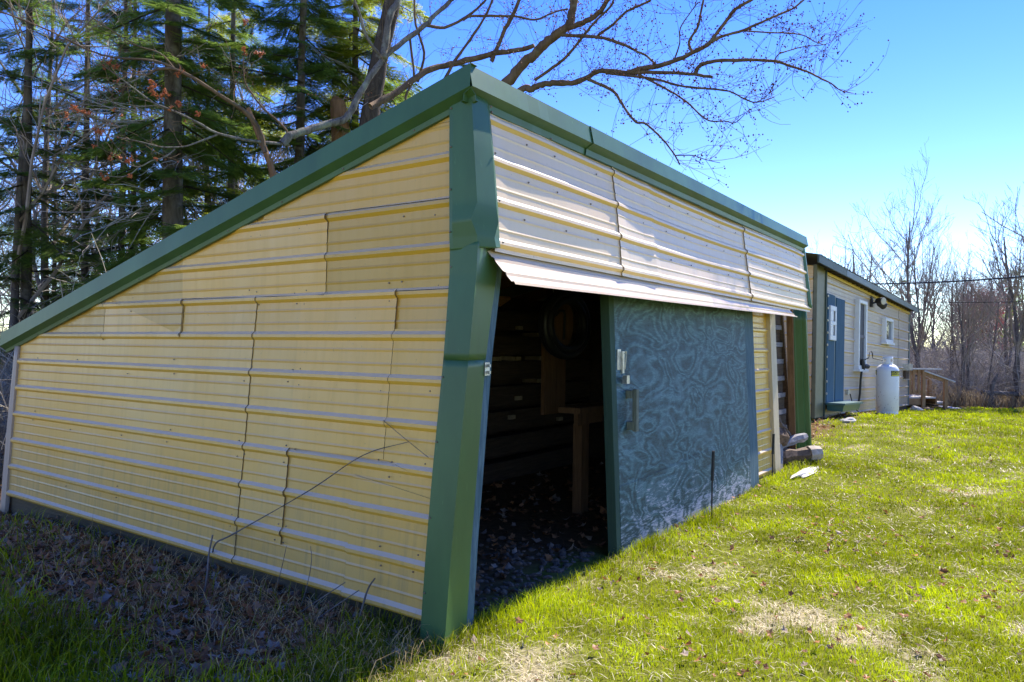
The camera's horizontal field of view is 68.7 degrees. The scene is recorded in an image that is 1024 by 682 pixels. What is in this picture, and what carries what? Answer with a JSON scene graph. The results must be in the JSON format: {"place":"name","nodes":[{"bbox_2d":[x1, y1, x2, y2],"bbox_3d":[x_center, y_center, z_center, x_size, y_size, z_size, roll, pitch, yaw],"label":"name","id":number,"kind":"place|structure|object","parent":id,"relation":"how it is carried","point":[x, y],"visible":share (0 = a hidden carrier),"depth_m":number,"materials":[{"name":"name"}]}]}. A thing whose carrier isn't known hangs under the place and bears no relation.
{"place":"outdoors","nodes":[
{"label":"outdoors","id":0,"kind":"place"},
{"bbox_2d":[0,406,1023,681],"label":"lawn grass","id":1,"kind":"structure","parent":0,"point":[20,664],"depth_m":4.36,"materials":[{"name":"green plant"}]},
{"bbox_2d":[0,404,1023,681],"bbox_3d":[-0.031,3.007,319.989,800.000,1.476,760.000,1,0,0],"label":"ground","id":2,"kind":"structure","parent":0,"point":[518,518],"depth_m":4.57,"materials":[{"name":"green plant"}]},
{"bbox_2d":[0,125,62,265],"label":"bare tree","id":3,"kind":"object","parent":2,"relation":"on","point":[2,205],"visible":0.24,"depth_m":13.90,"materials":[{"name":"plant"}]},
{"bbox_2d":[0,233,105,486],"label":"undergrowth","id":4,"kind":"object","parent":2,"relation":"on","point":[5,375],"visible":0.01,"depth_m":8.51,"materials":[{"name":"plant"}]},
{"bbox_2d":[3,57,111,327],"bbox_3d":[-9.572,-2.336,16.098,3.668,8.016,2.974,1,0,0],"label":"fir tree","id":5,"kind":"object","parent":2,"relation":"on","point":[37,190],"visible":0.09,"depth_m":15.96,"materials":[{"name":"green plant"}]},
{"bbox_2d":[0,0,126,367],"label":"fir tree","id":6,"kind":"object","parent":2,"relation":"on","point":[25,267],"visible":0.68,"depth_m":11.96,"materials":[{"name":"green plant"}]},
{"bbox_2d":[1,0,158,316],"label":"fir tree","id":7,"kind":"object","parent":2,"relation":"on","point":[84,270],"visible":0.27,"depth_m":14.46,"materials":[{"name":"green plant"}]},
{"bbox_2d":[0,47,203,273],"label":"bare tree","id":8,"kind":"object","parent":2,"relation":"on","point":[95,136],"visible":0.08,"depth_m":17.09,"materials":[{"name":"plant"}]},
{"bbox_2d":[0,0,210,422],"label":"bare tree","id":9,"kind":"object","parent":2,"relation":"on","point":[19,218],"visible":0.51,"depth_m":11.81,"materials":[{"name":"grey plant"}]},
{"bbox_2d":[0,0,210,307],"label":"fir tree","id":10,"kind":"object","parent":2,"relation":"on","point":[119,235],"visible":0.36,"depth_m":12.36,"materials":[{"name":"green plant"}]},
{"bbox_2d":[0,0,212,307],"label":"bare tree","id":11,"kind":"object","parent":2,"relation":"on","point":[45,266],"visible":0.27,"depth_m":13.18,"materials":[{"name":"grey plant"}]},
{"bbox_2d":[32,0,212,280],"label":"fir tree","id":12,"kind":"object","parent":2,"relation":"on","point":[103,157],"visible":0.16,"depth_m":12.80,"materials":[{"name":"green plant"}]},
{"bbox_2d":[0,0,282,261],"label":"bare tree","id":13,"kind":"object","parent":2,"relation":"on","point":[38,159],"visible":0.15,"depth_m":15.01,"materials":[{"name":"plant"}]},
{"bbox_2d":[27,0,278,293],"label":"fir tree","id":14,"kind":"object","parent":2,"relation":"on","point":[175,190],"visible":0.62,"depth_m":10.74,"materials":[{"name":"green plant"}]},
{"bbox_2d":[124,572,188,585],"bbox_3d":[-2.208,1.486,4.672,0.404,0.030,0.324,1,0,0],"label":"moss tuft","id":15,"kind":"object","parent":2,"relation":"on","point":[173,573],"visible":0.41,"depth_m":4.69,"materials":[{"name":"green plant"}]},
{"bbox_2d":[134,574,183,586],"bbox_3d":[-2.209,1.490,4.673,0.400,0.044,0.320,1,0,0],"label":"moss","id":16,"kind":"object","parent":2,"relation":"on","point":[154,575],"visible":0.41,"depth_m":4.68,"materials":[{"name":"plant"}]},
{"bbox_2d":[143,4,255,229],"bbox_3d":[-6.551,-3.786,16.548,3.356,10.999,3.438,1,0,0],"label":"fir tree","id":17,"kind":"object","parent":2,"relation":"on","point":[221,17],"visible":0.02,"depth_m":16.53,"materials":[{"name":"green plant"}]},
{"bbox_2d":[203,535,212,594],"bbox_3d":[-1.814,1.364,4.469,0.027,0.383,0.152,1,0,-3],"label":"dead stem","id":18,"kind":"object","parent":2,"relation":"on","point":[207,571],"visible":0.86,"depth_m":4.47,"materials":[{"name":"grey plant"}]},
{"bbox_2d":[111,16,321,203],"bbox_3d":[-7.127,-3.323,18.704,5.832,10.067,5.485,1,0,1],"label":"bare tree","id":19,"kind":"object","parent":2,"relation":"on","point":[239,127],"visible":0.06,"depth_m":19.00,"materials":[{"name":"grey plant"}]},
{"bbox_2d":[109,1,330,249],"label":"bare tree","id":20,"kind":"object","parent":2,"relation":"on","point":[253,157],"visible":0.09,"depth_m":15.25,"materials":[{"name":"plant"}]},
{"bbox_2d":[146,0,294,233],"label":"fir tree","id":21,"kind":"object","parent":2,"relation":"on","point":[232,31],"visible":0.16,"depth_m":14.60,"materials":[{"name":"green plant"}]},
{"bbox_2d":[0,508,466,681],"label":"dead stalks","id":22,"kind":"object","parent":2,"relation":"on","point":[255,597],"visible":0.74,"depth_m":4.01,"materials":[{"name":"plant"}]},
{"bbox_2d":[246,107,275,177],"bbox_3d":[-3.383,-2.482,10.315,0.566,1.458,0.095,1,0,0],"label":"snag","id":23,"kind":"object","parent":2,"relation":"on","point":[270,165],"visible":0.37,"depth_m":10.28,"materials":[{"name":"brown wood"}]},
{"bbox_2d":[272,546,286,598],"bbox_3d":[-1.354,1.353,4.347,0.096,0.311,0.006,1,0,-43],"label":"dead stem","id":24,"kind":"object","parent":2,"relation":"on","point":[280,572],"visible":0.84,"depth_m":4.36,"materials":[{"name":"grey plant"}]},
{"bbox_2d":[199,0,363,178],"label":"fir tree","id":25,"kind":"object","parent":2,"relation":"on","point":[285,74],"visible":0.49,"depth_m":12.17,"materials":[{"name":"green plant"}]},
{"bbox_2d":[182,420,428,589],"bbox_3d":[-1.323,0.959,4.243,1.918,1.073,0.409,0,0,35],"label":"fallen branch","id":26,"kind":"object","parent":2,"relation":"on","point":[299,496],"visible":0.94,"depth_m":4.38,"materials":[{"name":"wood"}]},
{"bbox_2d":[299,546,311,609],"bbox_3d":[-1.156,1.339,4.216,0.028,0.342,0.113,0,0,19],"label":"dead stem","id":27,"kind":"object","parent":2,"relation":"on","point":[308,577],"visible":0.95,"depth_m":4.22,"materials":[{"name":"grey plant"}]},
{"bbox_2d":[299,582,344,613],"bbox_3d":[-1.035,1.390,4.031,0.288,0.205,0.017,1,0,6],"label":"dead stem","id":28,"kind":"object","parent":2,"relation":"on","point":[321,598],"visible":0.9,"depth_m":4.03,"materials":[{"name":"grey plant"}]},
{"bbox_2d":[309,590,358,624],"bbox_3d":[-0.958,1.420,3.960,0.308,0.225,0.020,1,0,3],"label":"dead stem","id":29,"kind":"object","parent":2,"relation":"on","point":[334,606],"visible":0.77,"depth_m":3.96,"materials":[{"name":"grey plant"}]},
{"bbox_2d":[330,95,349,142],"bbox_3d":[-2.844,-2.842,12.519,0.416,2.510,0.330,1,0,0],"label":"snag","id":30,"kind":"object","parent":2,"relation":"on","point":[337,108],"visible":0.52,"depth_m":12.40,"materials":[{"name":"brown wood"}]},
{"bbox_2d":[251,35,433,188],"bbox_3d":[-3.769,-3.662,19.418,6.380,10.837,5.243,1,0,-32],"label":"bare tree","id":31,"kind":"object","parent":2,"relation":"on","point":[362,105],"visible":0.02,"depth_m":18.70,"materials":[{"name":"grey plant"}]},
{"bbox_2d":[257,0,428,167],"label":"hemlock tree","id":32,"kind":"object","parent":2,"relation":"on","point":[355,53],"visible":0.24,"depth_m":13.11,"materials":[{"name":"green plant"}]},
{"bbox_2d":[356,578,375,626],"bbox_3d":[-0.775,1.391,3.946,0.108,0.284,0.029,1,0,-22],"label":"dead stem","id":33,"kind":"object","parent":2,"relation":"on","point":[364,599],"visible":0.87,"depth_m":3.94,"materials":[{"name":"grey plant"}]},
{"bbox_2d":[0,63,811,651],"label":"metal shed","id":34,"kind":"structure","parent":2,"relation":"on","point":[274,341],"depth_m":4.83,"materials":[{"name":"yellow paint"}]},
{"bbox_2d":[538,290,590,359],"bbox_3d":[0.457,-0.209,6.644,0.159,0.749,0.804,0,0,35],"label":"hose coil","id":35,"kind":"object","parent":34,"relation":"hanging from","point":[555,323],"visible":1,"depth_m":6.64,"materials":[{"name":"black rubber"}]},
{"bbox_2d":[600,294,758,558],"bbox_3d":[1.661,0.635,6.719,0.197,2.031,3.365,0,0,35],"label":"sliding door","id":36,"kind":"structure","parent":34,"relation":"in","point":[679,379],"depth_m":6.21,"materials":[{"name":"blue wood"}]},
{"bbox_2d":[0,0,889,187],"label":"maple tree","id":37,"kind":"object","parent":2,"relation":"on","point":[372,86],"visible":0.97,"depth_m":9.37,"materials":[{"name":"brown plant"}]},
{"bbox_2d":[0,93,1022,350],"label":"wood","id":38,"kind":"object","parent":2,"relation":"on","point":[128,247],"visible":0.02,"depth_m":31.82,"materials":[{"name":"green plant"}]},
{"bbox_2d":[0,404,1023,681],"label":"leaf litter","id":39,"kind":"object","parent":2,"relation":"on","point":[18,536],"visible":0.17,"depth_m":4.67,"materials":[{"name":"brown plant"}]},
{"bbox_2d":[0,412,1023,681],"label":"thatch","id":40,"kind":"object","parent":2,"relation":"on","point":[876,640],"visible":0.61,"depth_m":4.12,"materials":[{"name":"plant"}]},
{"bbox_2d":[474,534,593,615],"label":"gravel","id":41,"kind":"structure","parent":2,"relation":"on","point":[543,563],"depth_m":5.00,"materials":[{"name":"grey gravel"}]},
{"bbox_2d":[482,311,590,485],"bbox_3d":[-0.020,0.604,8.454,0.210,1.855,3.438,0,0,35],"label":"lumber stack","id":42,"kind":"object","parent":2,"relation":"on","point":[528,369],"visible":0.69,"depth_m":8.56,"materials":[{"name":"brown wood"}]},
{"bbox_2d":[541,342,565,414],"bbox_3d":[0.407,0.350,7.354,0.035,0.720,0.400,0,0,35],"label":"leaning plank","id":43,"kind":"object","parent":2,"relation":"on","point":[553,371],"visible":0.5,"depth_m":7.29,"materials":[{"name":"brown wood"}]},
{"bbox_2d":[558,402,603,513],"bbox_3d":[0.851,1.069,7.110,0.220,0.950,1.240,0,0,35],"label":"workbench","id":44,"kind":"object","parent":2,"relation":"on","point":[585,415],"visible":0.48,"depth_m":6.68,"materials":[{"name":"brown wood"}]},
{"bbox_2d":[711,451,714,516],"bbox_3d":[1.750,1.309,6.537,0.032,0.700,0.028,1,0,0],"label":"iron stake","id":45,"kind":"object","parent":2,"relation":"on","point":[712,465],"visible":0.82,"depth_m":6.53,"materials":[{"name":"black metal"}]},
{"bbox_2d":[771,434,774,477],"bbox_3d":[2.891,1.337,8.301,0.032,0.620,0.028,1,0,0],"label":"iron stake","id":46,"kind":"object","parent":2,"relation":"on","point":[773,440],"visible":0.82,"depth_m":8.29,"materials":[{"name":"metal"}]},
{"bbox_2d":[779,427,782,468],"bbox_3d":[3.270,1.359,9.225,0.125,0.571,0.552,0,0,21],"label":"firewood plank","id":47,"kind":"object","parent":2,"relation":"on","point":[781,452],"visible":0.21,"depth_m":9.18,"materials":[{"name":"grey wood"}]},
{"bbox_2d":[783,445,823,464],"bbox_3d":[3.576,1.435,9.417,0.669,0.238,0.202,1,0,-15],"label":"firewood log","id":48,"kind":"object","parent":2,"relation":"on","point":[816,453],"visible":0.8,"depth_m":9.38,"materials":[{"name":"brown wood"}]},
{"bbox_2d":[783,433,807,447],"bbox_3d":[3.537,1.268,9.506,0.557,0.181,0.124,1,0,-28],"label":"firewood log","id":49,"kind":"object","parent":48,"relation":"on","point":[794,439],"visible":0.62,"depth_m":9.52,"materials":[{"name":"grey wood"}]},
{"bbox_2d":[779,428,789,445],"bbox_3d":[3.285,1.198,9.313,0.273,0.270,0.327,0,0,35],"label":"firewood log","id":50,"kind":"object","parent":49,"relation":"on","point":[784,438],"visible":0.29,"depth_m":9.27,"materials":[{"name":"brown wood"}]},
{"bbox_2d":[780,422,790,436],"bbox_3d":[3.406,1.076,9.508,0.116,0.390,0.558,0,0,42],"label":"firewood log","id":51,"kind":"object","parent":50,"relation":"on","point":[783,426],"visible":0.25,"depth_m":9.51,"materials":[{"name":"grey wood"}]},
{"bbox_2d":[791,467,818,477],"bbox_3d":[3.423,1.539,8.738,0.172,0.062,1.043,0,0,36],"label":"stone slab","id":52,"kind":"object","parent":2,"relation":"on","point":[803,473],"depth_m":8.64,"materials":[{"name":"white stone"}]},
{"bbox_2d":[825,401,862,411],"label":"step","id":53,"kind":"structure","parent":2,"relation":"on","point":[841,406],"depth_m":13.46,"materials":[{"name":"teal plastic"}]},
{"bbox_2d":[839,417,855,422],"bbox_3d":[5.710,1.351,12.746,0.277,0.111,0.176,1,0,0],"label":"stone","id":54,"kind":"object","parent":2,"relation":"on","point":[847,420],"visible":0.91,"depth_m":12.70,"materials":[{"name":"white stone"}]},
{"bbox_2d":[784,252,918,418],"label":"cottage","id":55,"kind":"structure","parent":2,"relation":"on","point":[848,327],"depth_m":14.91,"materials":[{"name":"paint"}]},
{"bbox_2d":[825,293,844,402],"bbox_3d":[6.057,0.152,14.001,0.065,1.980,1.230,0,-2,37],"label":"blue door","id":56,"kind":"structure","parent":55,"relation":"in","point":[836,311],"depth_m":13.97,"materials":[{"name":"paint"}]},
{"bbox_2d":[846,390,859,412],"bbox_3d":[6.863,1.287,14.924,0.619,0.644,0.111,1,0,-22],"label":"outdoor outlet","id":57,"kind":"object","parent":55,"relation":"attached to","point":[847,392],"visible":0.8,"depth_m":14.83,"materials":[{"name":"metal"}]},
{"bbox_2d":[853,299,868,371],"bbox_3d":[7.282,-0.105,15.616,0.130,1.480,0.820,0,-2,37],"label":"window","id":58,"kind":"structure","parent":55,"relation":"in","point":[861,307],"depth_m":15.52,"materials":[{"name":"white plastic"}]},
{"bbox_2d":[858,351,882,401],"bbox_3d":[7.467,0.780,15.634,0.626,1.155,0.182,1,0,-29],"label":"gas regulator","id":59,"kind":"object","parent":55,"relation":"attached to","point":[864,365],"visible":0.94,"depth_m":15.51,"materials":[{"name":"black metal"}]},
{"bbox_2d":[870,297,886,308],"bbox_3d":[8.156,-0.839,16.616,0.305,0.243,0.567,0,-2,37],"label":"floodlight","id":60,"kind":"object","parent":55,"relation":"attached to","point":[881,302],"visible":1,"depth_m":16.46,"materials":[{"name":"black metal"}]},
{"bbox_2d":[881,317,894,344],"bbox_3d":[8.947,-0.222,17.820,0.130,0.620,0.990,0,-2,37],"label":"window","id":61,"kind":"structure","parent":55,"relation":"in","point":[887,328],"depth_m":17.71,"materials":[{"name":"white plastic"}]},
{"bbox_2d":[903,364,912,379],"bbox_3d":[10.450,0.811,19.792,0.150,0.420,0.550,0,-2,37],"label":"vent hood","id":62,"kind":"object","parent":55,"relation":"attached to","point":[906,373],"visible":1,"depth_m":19.63,"materials":[{"name":"metal"}]},
{"bbox_2d":[874,276,1023,284],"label":"power line","id":63,"kind":"object","parent":55,"relation":"attached to","point":[953,281],"visible":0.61,"depth_m":18.35,"materials":[{"name":"black metal"}]},
{"bbox_2d":[818,230,903,295],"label":"bare tree","id":64,"kind":"object","parent":2,"relation":"on","point":[848,265],"visible":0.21,"depth_m":27.76,"materials":[{"name":"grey plant"}]},
{"bbox_2d":[831,215,928,303],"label":"bare tree","id":65,"kind":"object","parent":2,"relation":"on","point":[883,259],"visible":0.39,"depth_m":26.16,"materials":[{"name":"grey plant"}]},
{"bbox_2d":[876,357,899,413],"bbox_3d":[7.939,0.950,15.853,0.447,1.235,0.449,1,0,0],"label":"propane tank","id":66,"kind":"object","parent":2,"relation":"on","point":[887,386],"visible":0.99,"depth_m":15.68,"materials":[{"name":"white metal"}]},
{"bbox_2d":[844,232,933,294],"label":"bare tree","id":67,"kind":"object","parent":2,"relation":"on","point":[879,270],"visible":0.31,"depth_m":25.97,"materials":[{"name":"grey plant"}]},
{"bbox_2d":[833,138,952,387],"bbox_3d":[11.758,-1.987,22.949,4.211,7.947,3.461,1,0,-29],"label":"bare tree","id":68,"kind":"object","parent":2,"relation":"on","point":[914,349],"visible":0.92,"depth_m":22.56,"materials":[{"name":"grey plant"}]},
{"bbox_2d":[890,275,916,345],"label":"bare tree","id":69,"kind":"object","parent":2,"relation":"on","point":[902,294],"visible":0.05,"depth_m":35.97,"materials":[{"name":"plant"}]},
{"bbox_2d":[910,406,922,410],"bbox_3d":[10.535,1.802,19.593,0.326,0.236,0.260,1,0,-23],"label":"stone","id":70,"kind":"object","parent":2,"relation":"on","point":[915,408],"visible":0.61,"depth_m":19.50,"materials":[{"name":"grey stone"}]},
{"bbox_2d":[886,200,963,381],"bbox_3d":[12.647,-1.247,23.145,2.103,6.457,2.849,0,0,27],"label":"bare tree","id":71,"kind":"object","parent":2,"relation":"on","point":[927,286],"visible":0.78,"depth_m":23.27,"materials":[{"name":"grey plant"}]},
{"bbox_2d":[909,368,960,408],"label":"porch steps","id":72,"kind":"structure","parent":2,"relation":"on","point":[922,399],"depth_m":20.44,"materials":[{"name":"brown wood"}]},
{"bbox_2d":[896,251,981,356],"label":"bare tree","id":73,"kind":"object","parent":2,"relation":"on","point":[932,326],"visible":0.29,"depth_m":29.34,"materials":[{"name":"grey plant"}]},
{"bbox_2d":[906,254,999,388],"bbox_3d":[14.223,-0.444,24.061,3.175,4.902,3.315,0,0,33],"label":"bare tree","id":74,"kind":"object","parent":2,"relation":"on","point":[952,296],"visible":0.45,"depth_m":24.11,"materials":[{"name":"grey plant"}]},
{"bbox_2d":[921,231,1009,402],"bbox_3d":[13.245,-0.627,21.841,1.503,5.200,2.065,1,0,-20],"label":"bare tree","id":75,"kind":"object","parent":2,"relation":"on","point":[964,357],"visible":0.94,"depth_m":21.97,"materials":[{"name":"grey plant"}]},
{"bbox_2d":[909,320,1023,405],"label":"undergrowth","id":76,"kind":"object","parent":2,"relation":"on","point":[980,369],"visible":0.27,"depth_m":22.91,"materials":[{"name":"brown plant"}]},
{"bbox_2d":[909,374,1023,406],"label":"dry reeds","id":77,"kind":"object","parent":2,"relation":"on","point":[956,398],"visible":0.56,"depth_m":21.56,"materials":[{"name":"plant"}]},
{"bbox_2d":[910,313,1023,364],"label":"brush","id":78,"kind":"object","parent":2,"relation":"on","point":[955,339],"visible":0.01,"depth_m":35.44,"materials":[{"name":"brown plant"}]},
{"bbox_2d":[933,282,1001,398],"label":"bare tree","id":79,"kind":"object","parent":2,"relation":"on","point":[967,368],"visible":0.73,"depth_m":22.35,"materials":[{"name":"brown plant"}]},
{"bbox_2d":[920,259,1023,355],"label":"red maples","id":80,"kind":"object","parent":2,"relation":"on","point":[1003,312],"visible":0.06,"depth_m":37.87,"materials":[{"name":"brown plant"}]},
{"bbox_2d":[936,221,1022,381],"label":"bare tree","id":81,"kind":"object","parent":2,"relation":"on","point":[1006,324],"visible":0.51,"depth_m":24.00,"materials":[{"name":"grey plant"}]},
{"bbox_2d":[945,182,1023,403],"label":"bare tree","id":82,"kind":"object","parent":2,"relation":"on","point":[1018,335],"visible":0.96,"depth_m":22.00,"materials":[{"name":"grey plant"}]},
{"bbox_2d":[969,303,1000,355],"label":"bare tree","id":83,"kind":"object","parent":2,"relation":"on","point":[983,329],"visible":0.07,"depth_m":36.94,"materials":[{"name":"wood"}]},
{"bbox_2d":[947,244,1023,354],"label":"bare tree","id":84,"kind":"object","parent":2,"relation":"on","point":[991,284],"visible":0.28,"depth_m":29.91,"materials":[{"name":"brown plant"}]},
{"bbox_2d":[956,280,1023,387],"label":"bare tree","id":85,"kind":"object","parent":2,"relation":"on","point":[993,349],"visible":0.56,"depth_m":22.63,"materials":[{"name":"brown plant"}]},
{"bbox_2d":[972,182,1023,285],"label":"bare tree","id":86,"kind":"object","parent":2,"relation":"on","point":[1021,240],"visible":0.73,"depth_m":22.37,"materials":[{"name":"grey plant"}]},
{"bbox_2d":[980,374,1023,406],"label":"fallen log","id":87,"kind":"object","parent":2,"relation":"on","point":[992,386],"visible":0.84,"depth_m":21.58,"materials":[{"name":"wood"}]},
{"bbox_2d":[993,265,1023,353],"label":"bare tree","id":88,"kind":"object","parent":2,"relation":"on","point":[1012,313],"visible":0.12,"depth_m":33.10,"materials":[{"name":"brown plant"}]},
{"bbox_2d":[0,0,1023,347],"label":"sky","id":89,"kind":"structure","parent":0,"point":[950,74],"materials":[{"name":"blue"}]},
{"bbox_2d":[907,301,1023,302],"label":"power line","id":90,"kind":"object","parent":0,"point":[967,302],"visible":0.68,"depth_m":19.69,"materials":[{"name":"black metal"}]}
]}

